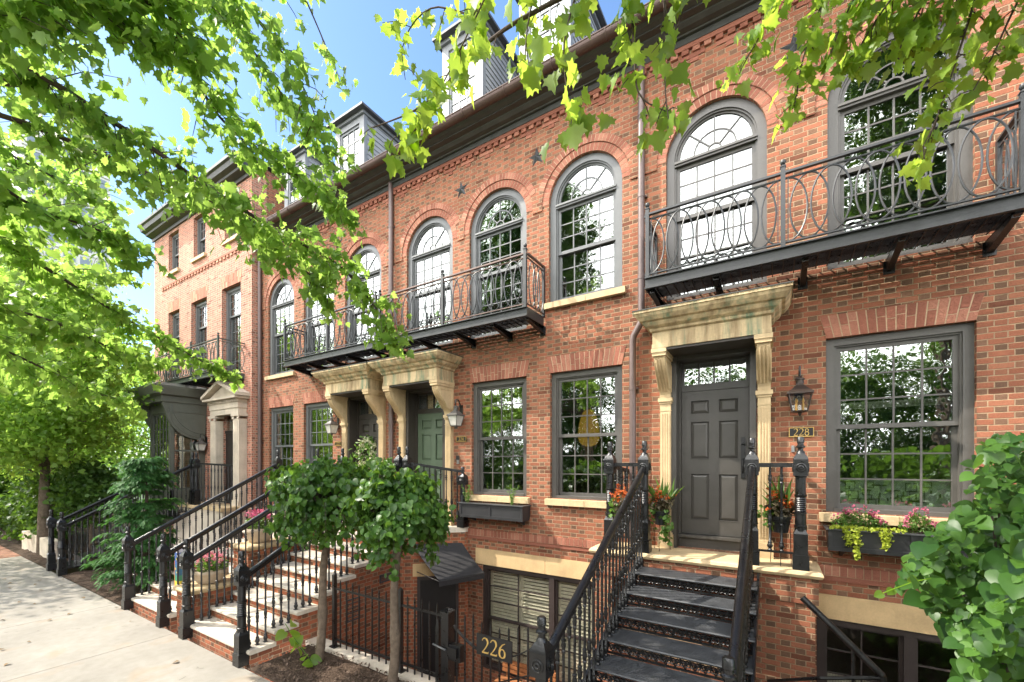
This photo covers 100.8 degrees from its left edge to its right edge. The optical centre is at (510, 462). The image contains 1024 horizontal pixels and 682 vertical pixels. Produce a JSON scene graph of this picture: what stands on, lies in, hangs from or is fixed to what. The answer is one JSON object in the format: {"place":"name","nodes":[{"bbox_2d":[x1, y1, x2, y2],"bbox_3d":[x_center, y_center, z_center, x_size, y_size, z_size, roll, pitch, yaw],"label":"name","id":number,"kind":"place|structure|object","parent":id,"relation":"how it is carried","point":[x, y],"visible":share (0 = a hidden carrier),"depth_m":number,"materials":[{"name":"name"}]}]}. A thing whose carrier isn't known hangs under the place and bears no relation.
{"place":"outdoors","nodes":[
{"label":"outdoors","id":0,"kind":"place"},
{"bbox_2d":[0,545,28,559],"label":"brick path","id":1,"kind":"structure","parent":0,"point":[5,552],"depth_m":12.31,"materials":[{"name":"brick"}]},
{"bbox_2d":[30,466,150,610],"bbox_3d":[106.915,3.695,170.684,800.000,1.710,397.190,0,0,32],"label":"ground","id":2,"kind":"structure","parent":0,"point":[72,570],"depth_m":16.89,"materials":[{"name":"brown soil"}]},
{"bbox_2d":[1,120,109,469],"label":"apartment tower","id":3,"kind":"structure","parent":2,"relation":"on","point":[79,260],"depth_m":77.27,"materials":[{"name":"concrete"}]},
{"bbox_2d":[27,134,39,141],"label":"window","id":4,"kind":"structure","parent":3,"relation":"in","point":[31,138],"depth_m":73.74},
{"bbox_2d":[34,152,39,162],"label":"window","id":5,"kind":"structure","parent":3,"relation":"in","point":[36,154],"depth_m":74.24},
{"bbox_2d":[45,231,57,242],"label":"window","id":6,"kind":"structure","parent":3,"relation":"in","point":[50,237],"depth_m":75.78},
{"bbox_2d":[80,256,90,265],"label":"window","id":7,"kind":"structure","parent":3,"relation":"in","point":[82,261],"depth_m":79.40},
{"bbox_2d":[81,207,90,216],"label":"window","id":8,"kind":"structure","parent":3,"relation":"in","point":[83,209],"depth_m":79.51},
{"bbox_2d":[100,179,106,189],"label":"window","id":9,"kind":"structure","parent":3,"relation":"in","point":[102,181],"depth_m":81.64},
{"bbox_2d":[125,149,283,555],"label":"townhouse","id":10,"kind":"structure","parent":2,"relation":"on","point":[207,302],"depth_m":12.51,"materials":[{"name":"brick"}]},
{"bbox_2d":[125,382,207,521],"bbox_3d":[-10.538,-0.275,12.931,2.390,4.050,1.412,0,0,32],"label":"bay window","id":11,"kind":"structure","parent":10,"relation":"in","point":[180,412],"depth_m":12.60,"materials":[{"name":"grey paint"}]},
{"bbox_2d":[165,233,179,277],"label":"window","id":12,"kind":"structure","parent":10,"relation":"in","point":[175,239],"depth_m":14.54,"materials":[{"name":"blue paint"}]},
{"bbox_2d":[173,312,178,379],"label":"window","id":13,"kind":"structure","parent":10,"relation":"in","point":[175,316],"depth_m":14.57,"materials":[{"name":"glass"}]},
{"bbox_2d":[190,217,205,263],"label":"window","id":14,"kind":"structure","parent":10,"relation":"in","point":[201,253],"depth_m":13.53,"materials":[{"name":"blue paint"}]},
{"bbox_2d":[194,434,206,452],"bbox_3d":[-9.396,-0.590,12.879,0.250,0.579,0.304,0,0,32],"label":"wall lantern","id":15,"kind":"object","parent":10,"relation":"attached to","point":[200,445],"depth_m":12.82,"materials":[{"name":"white glass"}]},
{"bbox_2d":[196,300,206,372],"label":"window","id":16,"kind":"structure","parent":10,"relation":"in","point":[201,308],"depth_m":13.61,"materials":[{"name":"glass"}]},
{"bbox_2d":[221,210,236,246],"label":"window","id":17,"kind":"structure","parent":10,"relation":"in","point":[232,238],"depth_m":12.18,"materials":[{"name":"blue paint"}]},
{"bbox_2d":[225,430,232,503],"bbox_3d":[-8.032,0.135,12.288,0.860,2.130,0.080,0,0,32],"label":"door","id":18,"kind":"structure","parent":10,"relation":"in","point":[229,434],"depth_m":12.38,"materials":[{"name":"black wood"}]},
{"bbox_2d":[226,285,240,372],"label":"window","id":19,"kind":"structure","parent":10,"relation":"in","point":[233,296],"depth_m":12.53,"materials":[{"name":"glass"}]},
{"bbox_2d":[173,574,236,639],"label":"planter plinth","id":20,"kind":"structure","parent":2,"relation":"on","point":[178,588],"depth_m":6.84,"materials":[{"name":"brick"}]},
{"bbox_2d":[194,566,228,583],"bbox_3d":[-5.003,1.885,7.064,0.500,0.210,0.500,0,0,32],"label":"stone planter","id":21,"kind":"object","parent":20,"relation":"on","point":[197,576],"visible":0.59,"depth_m":6.89,"materials":[{"name":"stone"}]},
{"bbox_2d":[194,548,228,572],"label":"flowering plant","id":22,"kind":"object","parent":21,"relation":"in","point":[212,562],"visible":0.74,"depth_m":7.02,"materials":[{"name":"pink plant"}]},
{"bbox_2d":[233,537,297,585],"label":"planter plinth","id":23,"kind":"structure","parent":2,"relation":"on","point":[255,549],"depth_m":7.53,"materials":[{"name":"brick"}]},
{"bbox_2d":[247,526,272,542],"bbox_3d":[-4.584,1.320,7.733,0.460,0.260,0.460,0,0,32],"label":"stone planter","id":24,"kind":"object","parent":23,"relation":"on","point":[262,537],"visible":0.41,"depth_m":7.56,"materials":[{"name":"stone"}]},
{"bbox_2d":[245,509,273,528],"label":"flowering plant","id":25,"kind":"object","parent":24,"relation":"in","point":[253,515],"visible":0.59,"depth_m":7.68,"materials":[{"name":"pink plant"}]},
{"bbox_2d":[238,101,400,508],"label":"townhouse","id":26,"kind":"structure","parent":2,"relation":"on","point":[313,372],"depth_m":10.05,"materials":[{"name":"red brick"}]},
{"bbox_2d":[265,406,292,487],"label":"window","id":27,"kind":"structure","parent":26,"relation":"in","point":[282,417],"depth_m":11.44,"materials":[{"name":"glass"}]},
{"bbox_2d":[264,279,295,380],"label":"window","id":28,"kind":"structure","parent":26,"relation":"in","point":[282,298],"depth_m":11.47,"materials":[{"name":"glass"}]},
{"bbox_2d":[306,402,332,463],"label":"window","id":29,"kind":"structure","parent":26,"relation":"in","point":[317,414],"depth_m":10.59,"materials":[{"name":"grey glass"}]},
{"bbox_2d":[306,282,333,369],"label":"window","id":30,"kind":"structure","parent":26,"relation":"in","point":[315,310],"depth_m":10.62,"materials":[{"name":"glass"}]},
{"bbox_2d":[324,412,338,435],"bbox_3d":[-4.138,-0.900,9.859,0.242,0.561,0.300,0,0,32],"label":"wall lantern","id":31,"kind":"object","parent":26,"relation":"attached to","point":[331,426],"depth_m":9.80,"materials":[{"name":"white glass"}]},
{"bbox_2d":[349,431,376,468],"bbox_3d":[-3.267,-0.195,9.589,0.915,1.038,0.511,0,0,26],"label":"door wreath","id":32,"kind":"object","parent":26,"relation":"attached to","point":[366,443],"depth_m":9.52,"materials":[{"name":"green plant"}]},
{"bbox_2d":[347,245,380,362],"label":"window","id":33,"kind":"structure","parent":26,"relation":"in","point":[370,259],"depth_m":9.60,"materials":[{"name":"glass"}]},
{"bbox_2d":[359,418,376,469],"bbox_3d":[-3.161,0.002,9.686,0.864,2.026,0.049,0,0,32],"label":"door","id":34,"kind":"structure","parent":26,"relation":"in","point":[370,424],"depth_m":9.74,"materials":[{"name":"black metal"}]},
{"bbox_2d":[367,0,639,681],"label":"townhouse","id":35,"kind":"structure","parent":2,"relation":"on","point":[513,258],"depth_m":7.51,"materials":[{"name":"red brick"}]},
{"bbox_2d":[418,412,441,500],"bbox_3d":[-1.567,0.002,8.688,0.864,2.026,0.049,0,0,32],"label":"door","id":36,"kind":"structure","parent":35,"relation":"in","point":[429,425],"depth_m":8.70,"materials":[{"name":"green wood"}]},
{"bbox_2d":[408,217,452,349],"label":"window","id":37,"kind":"structure","parent":35,"relation":"in","point":[431,246],"depth_m":8.59,"materials":[{"name":"glass"}]},
{"bbox_2d":[446,399,464,428],"bbox_3d":[-1.002,-0.900,7.895,0.242,0.561,0.300,0,0,32],"label":"wall lantern","id":38,"kind":"object","parent":35,"relation":"attached to","point":[455,417],"depth_m":7.83,"materials":[{"name":"white glass"}]},
{"bbox_2d":[456,436,466,441],"bbox_3d":[-0.928,-0.443,7.999,0.245,0.095,0.027,0,0,32],"label":"house number sign","id":39,"kind":"object","parent":35,"relation":"attached to","point":[462,439],"visible":1,"depth_m":7.98,"materials":[{"name":"gold metal"}]},
{"bbox_2d":[457,501,530,524],"bbox_3d":[-0.293,0.898,7.426,1.380,0.364,0.325,0,0,32],"label":"window box","id":40,"kind":"object","parent":35,"relation":"attached to","point":[520,514],"visible":0.94,"depth_m":7.26,"materials":[{"name":"metal"}]},
{"bbox_2d":[461,485,472,501],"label":"wispy plant","id":41,"kind":"object","parent":40,"relation":"in","point":[467,498],"visible":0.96,"depth_m":7.71,"materials":[{"name":"green plant"}]},
{"bbox_2d":[507,485,518,504],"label":"wispy plant","id":42,"kind":"object","parent":40,"relation":"on","point":[512,495],"visible":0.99,"depth_m":7.20,"materials":[{"name":"green plant"}]},
{"bbox_2d":[466,377,529,503],"bbox_3d":[-0.189,-0.390,7.629,1.320,2.180,0.270,0,0,32],"label":"window","id":43,"kind":"structure","parent":35,"relation":"in","point":[479,456],"depth_m":7.70,"materials":[{"name":"grey paint"}]},
{"bbox_2d":[471,189,526,338],"bbox_3d":[-0.184,-3.598,7.684,1.232,2.596,0.172,0,0,32],"label":"window","id":44,"kind":"structure","parent":35,"relation":"in","point":[499,224],"depth_m":7.72,"materials":[{"name":"glass"}]},
{"bbox_2d":[483,564,592,681],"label":"window","id":45,"kind":"structure","parent":35,"relation":"in","point":[554,612],"depth_m":7.44,"materials":[{"name":"grey glass"}]},
{"bbox_2d":[544,365,621,507],"bbox_3d":[1.205,-0.390,6.756,1.350,2.180,0.270,0,0,32],"label":"window","id":46,"kind":"structure","parent":35,"relation":"in","point":[613,371],"depth_m":6.83,"materials":[{"name":"grey paint"}]},
{"bbox_2d":[544,153,625,309],"bbox_3d":[1.197,-3.716,6.761,1.352,2.361,0.270,0,0,32],"label":"window","id":47,"kind":"structure","parent":35,"relation":"in","point":[604,160],"depth_m":6.79,"materials":[{"name":"grey paint"}]},
{"bbox_2d":[578,380,599,445],"bbox_3d":[1.428,-1.122,7.719,0.390,1.656,0.390,0,0,32],"label":"pendant lamp","id":48,"kind":"object","parent":35,"relation":"hanging from","point":[593,425],"visible":0.74,"depth_m":7.59,"materials":[{"name":"gold metal"}]},
{"bbox_2d":[629,0,1023,681],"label":"townhouse","id":49,"kind":"structure","parent":2,"relation":"on","point":[851,274],"depth_m":5.20,"materials":[{"name":"red brick"}]},
{"bbox_2d":[682,387,748,536],"bbox_3d":[2.830,0.002,5.894,0.844,2.026,0.116,0,0,32],"label":"door","id":50,"kind":"structure","parent":49,"relation":"in","point":[715,423],"depth_m":5.90,"materials":[{"name":"grey wood"}]},
{"bbox_2d":[667,98,766,300],"bbox_3d":[2.803,-3.598,5.813,1.232,2.596,0.172,0,0,32],"label":"window","id":51,"kind":"structure","parent":49,"relation":"in","point":[745,109],"depth_m":5.76,"materials":[{"name":"grey paint"}]},
{"bbox_2d":[786,366,813,416],"bbox_3d":[3.474,-0.854,5.085,0.263,0.609,0.310,0,0,32],"label":"wall lantern","id":52,"kind":"object","parent":49,"relation":"attached to","point":[800,389],"depth_m":5.03,"materials":[{"name":"black metal"}]},
{"bbox_2d":[789,427,813,436],"bbox_3d":[3.562,-0.372,5.187,0.254,0.115,0.026,0,0,32],"label":"house number sign","id":53,"kind":"object","parent":49,"relation":"attached to","point":[802,432],"visible":1,"depth_m":5.18,"materials":[{"name":"gold metal"}]},
{"bbox_2d":[817,617,949,681],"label":"window","id":54,"kind":"structure","parent":49,"relation":"in","point":[907,660],"depth_m":4.78,"materials":[{"name":"black glass"}]},
{"bbox_2d":[819,322,973,527],"bbox_3d":[4.375,-0.390,4.838,1.400,2.180,0.385,0,0,32],"label":"window","id":55,"kind":"structure","parent":49,"relation":"in","point":[888,496],"depth_m":4.82,"materials":[{"name":"grey paint"}]},
{"bbox_2d":[823,525,971,557],"bbox_3d":[4.296,0.923,4.551,1.490,0.354,0.325,0,0,32],"label":"window box","id":56,"kind":"object","parent":49,"relation":"attached to","point":[899,547],"visible":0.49,"depth_m":4.61,"materials":[{"name":"metal"}]},
{"bbox_2d":[829,523,866,546],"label":"creeping plant","id":57,"kind":"object","parent":56,"relation":"on","point":[848,536],"visible":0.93,"depth_m":4.69,"materials":[{"name":"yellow plant"}]},
{"bbox_2d":[838,525,874,560],"bbox_3d":[3.831,0.885,4.689,0.326,0.390,0.189,0,0,32],"label":"creeping plant","id":58,"kind":"object","parent":56,"relation":"on","point":[856,541],"visible":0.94,"depth_m":4.64,"materials":[{"name":"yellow plant"}]},
{"bbox_2d":[830,504,889,530],"bbox_3d":[3.924,0.627,4.778,0.516,0.312,0.373,0,0,17],"label":"flowering plant","id":59,"kind":"object","parent":56,"relation":"in","point":[877,522],"visible":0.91,"depth_m":4.75,"materials":[{"name":"pink plant"}]},
{"bbox_2d":[865,527,907,550],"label":"creeping plant","id":60,"kind":"object","parent":56,"relation":"on","point":[886,543],"visible":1,"depth_m":4.52,"materials":[{"name":"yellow plant"}]},
{"bbox_2d":[898,507,938,533],"bbox_3d":[4.353,0.622,4.526,0.317,0.320,0.338,0,0,32],"label":"flowering plant","id":61,"kind":"object","parent":56,"relation":"on","point":[914,518],"visible":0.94,"depth_m":4.49,"materials":[{"name":"green plant"}]},
{"bbox_2d":[827,21,972,269],"bbox_3d":[4.371,-3.598,4.830,1.232,2.596,0.172,0,0,32],"label":"window","id":62,"kind":"structure","parent":49,"relation":"in","point":[837,109],"depth_m":4.84,"materials":[{"name":"grey paint"}]},
{"bbox_2d":[0,556,269,681],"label":"pavement","id":63,"kind":"structure","parent":0,"point":[92,637],"depth_m":6.23,"materials":[{"name":"concrete"}]},
{"bbox_2d":[0,578,178,665],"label":"fallen leaves","id":64,"kind":"object","parent":63,"relation":"on","point":[49,619],"visible":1,"depth_m":7.38,"materials":[{"name":"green plant"}]},
{"bbox_2d":[46,452,249,576],"bbox_3d":[-9.372,1.280,11.073,3.121,3.140,3.320,0,0,32],"label":"front stoop","id":65,"kind":"object","parent":63,"relation":"on","point":[61,565],"visible":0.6,"depth_m":11.28,"materials":[{"name":"black metal"}]},
{"bbox_2d":[0,0,413,424],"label":"plane tree","id":66,"kind":"object","parent":63,"relation":"on","point":[32,28],"visible":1,"depth_m":4.30,"materials":[{"name":"green plant"}]},
{"bbox_2d":[121,449,335,633],"bbox_3d":[-5.152,1.880,8.569,2.410,4.340,3.545,0,0,32],"label":"front stoop","id":67,"kind":"object","parent":63,"relation":"on","point":[157,605],"visible":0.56,"depth_m":7.69,"materials":[{"name":"metal"}]},
{"bbox_2d":[174,549,182,585],"bbox_3d":[-6.030,2.105,7.736,0.148,1.090,0.140,0,0,32],"label":"painted post","id":68,"kind":"object","parent":67,"relation":"on","point":[175,571],"visible":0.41,"depth_m":7.69,"materials":[{"name":"paint"}]},
{"bbox_2d":[358,0,1023,190],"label":"plane tree","id":69,"kind":"object","parent":63,"relation":"on","point":[913,35],"visible":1,"depth_m":2.89,"materials":[{"name":"green plant"}]},
{"bbox_2d":[0,508,403,681],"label":"planting bed","id":70,"kind":"object","parent":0,"point":[82,578],"visible":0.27,"depth_m":5.64,"materials":[{"name":"brown soil"}]},
{"bbox_2d":[0,463,30,530],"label":"garden shrub","id":71,"kind":"object","parent":70,"relation":"on","point":[4,481],"visible":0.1,"depth_m":16.35,"materials":[{"name":"green plant"}]},
{"bbox_2d":[22,530,57,559],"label":"garden wall","id":72,"kind":"structure","parent":70,"relation":"on","point":[29,544],"depth_m":11.87,"materials":[{"name":"stone"}]},
{"bbox_2d":[0,476,87,541],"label":"garden shrub","id":73,"kind":"object","parent":70,"relation":"on","point":[11,501],"visible":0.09,"depth_m":13.74,"materials":[{"name":"green plant"}]},
{"bbox_2d":[3,471,90,539],"bbox_3d":[-13.858,1.481,12.884,2.826,2.552,2.073,0,0,32],"label":"garden shrub","id":74,"kind":"object","parent":70,"relation":"on","point":[28,517],"visible":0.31,"depth_m":12.61,"materials":[{"name":"green plant"}]},
{"bbox_2d":[3,368,137,492],"bbox_3d":[-17.604,-0.869,16.279,6.300,7.247,5.493,0,0,32],"label":"yard tree","id":75,"kind":"object","parent":70,"relation":"on","point":[16,474],"depth_m":16.20,"materials":[{"name":"green plant"}]},
{"bbox_2d":[0,371,146,544],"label":"yard tree","id":76,"kind":"object","parent":70,"relation":"on","point":[115,448],"visible":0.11,"depth_m":13.95,"materials":[{"name":"green plant"}]},
{"bbox_2d":[0,315,149,482],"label":"yard tree","id":77,"kind":"object","parent":70,"relation":"on","point":[106,464],"depth_m":29.11,"materials":[{"name":"green plant"}]},
{"bbox_2d":[0,232,158,554],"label":"street tree","id":78,"kind":"object","parent":70,"relation":"on","point":[33,428],"visible":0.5,"depth_m":11.20,"materials":[{"name":"green plant"}]},
{"bbox_2d":[34,453,139,551],"bbox_3d":[-12.052,1.245,12.399,2.267,3.024,2.478,0,0,32],"label":"garden shrub","id":79,"kind":"object","parent":70,"relation":"on","point":[94,487],"visible":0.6,"depth_m":11.94,"materials":[{"name":"green plant"}]},
{"bbox_2d":[63,373,149,475],"bbox_3d":[-21.359,-1.759,20.836,7.681,9.027,7.585,0,0,32],"label":"yard tree","id":80,"kind":"object","parent":70,"relation":"on","point":[144,423],"visible":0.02,"depth_m":21.43,"materials":[{"name":"green plant"}]},
{"bbox_2d":[93,337,154,497],"bbox_3d":[-17.315,-1.909,20.727,7.513,9.328,6.450,0,0,32],"label":"yard tree","id":81,"kind":"object","parent":70,"relation":"on","point":[146,449],"visible":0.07,"depth_m":20.09,"materials":[{"name":"green plant"}]},
{"bbox_2d":[119,523,141,573],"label":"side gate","id":82,"kind":"structure","parent":70,"relation":"on","point":[121,530],"depth_m":10.29,"materials":[{"name":"black metal"}]},
{"bbox_2d":[80,456,186,591],"bbox_3d":[-7.338,1.279,8.694,2.093,2.843,2.000,0,0,32],"label":"conifer","id":83,"kind":"object","parent":70,"relation":"on","point":[141,480],"visible":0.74,"depth_m":8.35,"materials":[{"name":"green plant"}]},
{"bbox_2d":[275,619,321,666],"bbox_3d":[-2.717,2.360,5.439,0.550,0.615,0.235,0,0,16],"label":"seedling","id":84,"kind":"object","parent":70,"relation":"on","point":[296,640],"visible":0.99,"depth_m":5.45,"materials":[{"name":"green plant"}]},
{"bbox_2d":[263,454,372,660],"bbox_3d":[-2.417,1.266,5.623,1.578,2.782,1.603,0,0,32],"label":"tree","id":85,"kind":"object","parent":70,"relation":"on","point":[309,497],"visible":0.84,"depth_m":5.26,"materials":[{"name":"green plant"}]},
{"bbox_2d":[254,642,414,681],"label":"bark chips","id":86,"kind":"object","parent":70,"relation":"on","point":[336,678],"visible":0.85,"depth_m":5.29,"materials":[{"name":"brown wood"}]},
{"bbox_2d":[337,457,456,681],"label":"tree","id":87,"kind":"object","parent":70,"relation":"on","point":[390,510],"visible":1,"depth_m":4.74,"materials":[{"name":"green plant"}]},
{"bbox_2d":[0,0,649,458],"label":"sky","id":88,"kind":"structure","parent":0,"point":[349,30],"materials":[{"name":"blue"}]},
{"bbox_2d":[454,678,479,681],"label":"basement court","id":89,"kind":"object","parent":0,"point":[467,680],"depth_m":7.83,"materials":[{"name":"brick"}]},
{"bbox_2d":[178,447,468,681],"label":"front stoop","id":90,"kind":"object","parent":89,"relation":"on","point":[244,625],"visible":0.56,"depth_m":6.86,"materials":[{"name":"brick"}]},
{"bbox_2d":[420,580,455,676],"bbox_3d":[-1.331,3.050,7.789,0.650,1.800,0.011,0,0,-9],"label":"basement door","id":91,"kind":"structure","parent":90,"relation":"in","point":[445,596],"depth_m":7.77,"materials":[{"name":"black wood"}]},
{"bbox_2d":[415,543,483,586],"bbox_3d":[-1.117,1.778,7.599,0.855,0.584,1.039,0,0,-41],"label":"door awning","id":92,"kind":"object","parent":90,"relation":"attached to","point":[457,564],"depth_m":7.46,"materials":[{"name":"black fabric"}]},
{"bbox_2d":[306,636,434,681],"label":"kerb","id":93,"kind":"structure","parent":89,"relation":"on","point":[405,676],"depth_m":5.54,"materials":[{"name":"stone"}]},
{"bbox_2d":[329,573,440,679],"bbox_3d":[-1.644,2.070,5.437,2.080,1.040,0.100,0,0,32],"label":"iron fence","id":94,"kind":"object","parent":93,"relation":"on","point":[335,639],"visible":0.91,"depth_m":5.44,"materials":[{"name":"black metal"}]},
{"bbox_2d":[432,607,529,681],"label":"iron gate","id":95,"kind":"structure","parent":94,"relation":"attached to","point":[449,651],"depth_m":4.72,"materials":[{"name":"black metal"}]},
{"bbox_2d":[493,660,555,681],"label":"wooden bench","id":96,"kind":"object","parent":89,"relation":"on","point":[522,669],"visible":0.47,"depth_m":7.04,"materials":[{"name":"orange wood"}]},
{"bbox_2d":[529,437,823,681],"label":"front stoop","id":97,"kind":"object","parent":89,"relation":"on","point":[745,614],"visible":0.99,"depth_m":4.71,"materials":[{"name":"black metal"}]},
{"bbox_2d":[616,510,632,549],"bbox_3d":[1.512,0.914,5.653,0.223,0.568,0.234,0,0,32],"label":"flower pot","id":98,"kind":"object","parent":97,"relation":"on","point":[632,529],"visible":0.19,"depth_m":5.65,"materials":[{"name":"black plastic"}]},
{"bbox_2d":[608,484,632,517],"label":"flowering plant","id":99,"kind":"object","parent":98,"relation":"in","point":[619,495],"visible":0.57,"depth_m":5.63,"materials":[{"name":"orange plant"}]},
{"bbox_2d":[653,511,669,547],"bbox_3d":[2.065,0.929,5.802,0.223,0.538,0.234,0,0,32],"label":"flower pot","id":100,"kind":"object","parent":97,"relation":"on","point":[658,521],"visible":0.69,"depth_m":5.73,"materials":[{"name":"black plastic"}]},
{"bbox_2d":[648,478,682,545],"bbox_3d":[2.088,0.650,5.805,0.560,0.941,0.401,0,0,12],"label":"flowering plant","id":101,"kind":"object","parent":100,"relation":"in","point":[661,500],"visible":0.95,"depth_m":5.75,"materials":[{"name":"green plant"}]},
{"bbox_2d":[770,515,791,565],"bbox_3d":[3.182,0.914,4.985,0.223,0.568,0.234,0,0,32],"label":"flower pot","id":102,"kind":"object","parent":97,"relation":"on","point":[776,522],"visible":0.71,"depth_m":4.93,"materials":[{"name":"black plastic"}]},
{"bbox_2d":[757,475,794,529],"bbox_3d":[3.154,0.469,4.988,0.432,0.669,0.424,0,0,-23],"label":"flowering plant","id":103,"kind":"object","parent":102,"relation":"in","point":[788,507],"visible":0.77,"depth_m":4.97,"materials":[{"name":"green plant"}]},
{"bbox_2d":[767,596,886,681],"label":"stair railing","id":104,"kind":"object","parent":89,"relation":"on","point":[849,643],"visible":1,"depth_m":4.15,"materials":[{"name":"black metal"}]},
{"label":"planting bed","id":105,"kind":"structure","parent":89,"relation":"on","visible":0},
{"bbox_2d":[874,432,1023,681],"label":"shrub","id":106,"kind":"object","parent":105,"relation":"on","point":[978,624],"visible":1,"depth_m":2.49,"materials":[{"name":"green plant"}]}
]}

